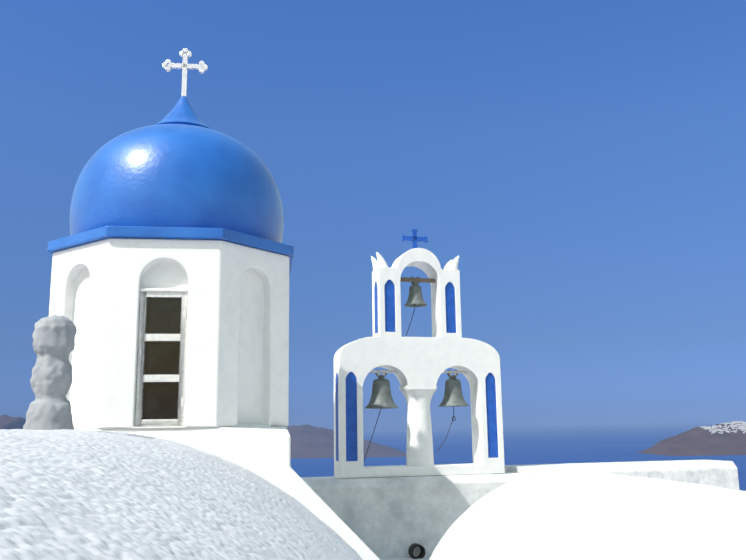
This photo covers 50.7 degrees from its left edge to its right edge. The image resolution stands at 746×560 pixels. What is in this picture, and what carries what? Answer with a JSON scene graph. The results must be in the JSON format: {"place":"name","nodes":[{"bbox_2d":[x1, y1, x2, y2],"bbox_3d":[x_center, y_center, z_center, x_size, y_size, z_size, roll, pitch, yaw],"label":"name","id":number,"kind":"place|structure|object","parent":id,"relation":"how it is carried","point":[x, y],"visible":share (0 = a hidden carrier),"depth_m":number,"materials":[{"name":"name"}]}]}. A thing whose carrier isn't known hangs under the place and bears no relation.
{"place":"outdoors","nodes":[
{"label":"outdoors","id":0,"kind":"place"},
{"bbox_2d":[0,415,25,429],"bbox_3d":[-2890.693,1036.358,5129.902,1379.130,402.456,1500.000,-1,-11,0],"label":"hill","id":1,"kind":"structure","parent":0,"point":[8,422],"depth_m":5107.38,"materials":[{"name":"stone"}]},
{"bbox_2d":[161,435,379,559],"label":"wall","id":2,"kind":"structure","parent":0,"point":[267,458],"depth_m":6.81,"materials":[{"name":"white paint"}]},
{"bbox_2d":[287,424,405,457],"bbox_3d":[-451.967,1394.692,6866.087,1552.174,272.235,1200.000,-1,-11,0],"label":"island","id":3,"kind":"structure","parent":0,"point":[308,441],"depth_m":6492.87,"materials":[{"name":"stone"}]},
{"bbox_2d":[0,0,745,428],"label":"sky","id":4,"kind":"structure","parent":0,"point":[582,163],"materials":[{"name":"blue"}]},
{"bbox_2d":[380,556,430,559],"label":"terrace floor","id":5,"kind":"structure","parent":0,"point":[426,558],"depth_m":9.34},
{"bbox_2d":[0,429,362,559],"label":"vaulted roof","id":6,"kind":"structure","parent":5,"relation":"on","point":[70,494],"depth_m":2.77,"materials":[{"name":"white paint"}]},
{"bbox_2d":[23,315,76,429],"bbox_3d":[-2.490,0.741,6.111,0.407,0.952,0.296,-1,-11,0],"label":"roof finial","id":7,"kind":"object","parent":6,"relation":"on","point":[53,336],"visible":0.9,"depth_m":6.03,"materials":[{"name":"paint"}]},
{"bbox_2d":[75,426,289,437],"bbox_3d":[-1.977,2.390,7.676,2.250,1.864,2.250,1,-11,-8],"label":"ledge","id":8,"kind":"object","parent":5,"relation":"on","point":[216,432],"visible":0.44,"depth_m":6.81,"materials":[{"name":"white paint"}]},
{"bbox_2d":[49,238,288,428],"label":"drum wall","id":9,"kind":"structure","parent":8,"relation":"on","point":[237,358],"depth_m":7.06,"materials":[{"name":"white paint"}]},
{"bbox_2d":[135,292,187,425],"bbox_3d":[-1.856,0.685,6.930,0.412,1.182,0.066,1,-11,-8],"label":"window frame","id":10,"kind":"object","parent":9,"relation":"attached to","point":[181,337],"visible":0.94,"depth_m":6.90,"materials":[{"name":"white wood"}]},
{"bbox_2d":[141,297,181,419],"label":"window panes","id":11,"kind":"structure","parent":10,"relation":"in","point":[160,399],"depth_m":6.92,"materials":[{"name":"black glass"}]},
{"bbox_2d":[140,288,187,291],"bbox_3d":[-1.864,0.093,7.038,0.416,0.030,0.069,1,-11,-8],"label":"drum window head","id":12,"kind":"object","parent":9,"relation":"attached to","point":[163,289],"visible":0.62,"depth_m":7.01},
{"bbox_2d":[47,226,293,274],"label":"cornice","id":13,"kind":"structure","parent":9,"relation":"on","point":[135,232],"depth_m":7.09,"materials":[{"name":"blue paint"}]},
{"bbox_2d":[70,96,283,242],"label":"dome","id":14,"kind":"structure","parent":13,"relation":"on","point":[181,164],"depth_m":7.40,"materials":[{"name":"blue paint"}]},
{"bbox_2d":[162,48,207,96],"bbox_3d":[-2.044,-2.250,8.550,0.488,0.569,0.036,1,-11,-8],"label":"cross","id":15,"kind":"object","parent":14,"relation":"on","point":[184,66],"visible":0.98,"depth_m":8.54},
{"bbox_2d":[301,472,522,558],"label":"wall","id":16,"kind":"structure","parent":5,"relation":"on","point":[388,517],"depth_m":9.53,"materials":[{"name":"white paint"}]},
{"bbox_2d":[408,543,424,558],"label":"drain spout","id":17,"kind":"object","parent":16,"relation":"attached to","point":[421,554],"visible":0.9,"depth_m":9.40,"materials":[{"name":"ceramic"}]},
{"bbox_2d":[334,229,504,477],"bbox_3d":[0.579,0.899,10.292,2.173,3.213,0.368,2,-11,-15],"label":"belfry","id":18,"kind":"object","parent":16,"relation":"on","point":[419,365],"visible":1,"depth_m":10.10,"materials":[{"name":"white paint"}]},
{"bbox_2d":[400,277,434,284],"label":"wooden beam","id":19,"kind":"structure","parent":18,"relation":"attached to","point":[422,280],"depth_m":10.44,"materials":[{"name":"brown wood"}]},
{"bbox_2d":[404,276,426,306],"bbox_3d":[0.560,0.152,10.430,0.309,0.409,0.309,-1,-11,0],"label":"bell","id":20,"kind":"object","parent":19,"relation":"hanging from","point":[415,298],"visible":0.98,"depth_m":10.36,"materials":[{"name":"grey metal"}]},
{"bbox_2d":[369,370,466,376],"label":"bell beams","id":21,"kind":"structure","parent":18,"relation":"attached to","point":[390,371],"depth_m":10.13,"materials":[{"name":"brown wood"}]},
{"bbox_2d":[365,369,397,408],"bbox_3d":[0.105,1.395,10.064,0.429,0.503,0.429,-1,-11,0],"label":"bell","id":22,"kind":"object","parent":21,"relation":"hanging from","point":[381,396],"visible":1,"depth_m":9.95,"materials":[{"name":"grey metal"}]},
{"bbox_2d":[364,307,455,460],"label":"bell ropes","id":23,"kind":"object","parent":22,"relation":"hanging from","point":[380,409],"visible":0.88,"depth_m":10.08,"materials":[{"name":"black fabric"}]},
{"bbox_2d":[439,370,468,406],"bbox_3d":[1.050,1.420,10.323,0.399,0.484,0.399,-1,-11,0],"label":"bell","id":24,"kind":"object","parent":21,"relation":"hanging from","point":[453,396],"visible":0.98,"depth_m":10.22,"materials":[{"name":"grey metal"}]},
{"bbox_2d":[430,469,745,559],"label":"vaulted roof","id":25,"kind":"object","parent":5,"relation":"on","point":[565,514],"visible":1,"depth_m":4.96,"materials":[{"name":"white paint"}]},
{"bbox_2d":[505,460,739,489],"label":"parapet wall","id":26,"kind":"structure","parent":5,"relation":"on","point":[720,473],"depth_m":10.64,"materials":[{"name":"white paint"}]},
{"bbox_2d":[291,424,745,490],"bbox_3d":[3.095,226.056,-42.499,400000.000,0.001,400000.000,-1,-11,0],"label":"sea","id":27,"kind":"structure","parent":0,"point":[564,444],"depth_m":8789.11,"materials":[{"name":"blue liquid"}]},
{"bbox_2d":[636,423,745,455],"bbox_3d":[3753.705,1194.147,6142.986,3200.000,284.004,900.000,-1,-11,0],"label":"headland","id":28,"kind":"structure","parent":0,"point":[696,441],"depth_m":5901.60,"materials":[{"name":"stone"}]},
{"bbox_2d":[700,421,745,433],"bbox_3d":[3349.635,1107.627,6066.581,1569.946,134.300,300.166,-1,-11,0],"label":"distant village","id":29,"kind":"object","parent":28,"relation":"on","point":[742,426],"visible":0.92,"depth_m":6070.88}
]}

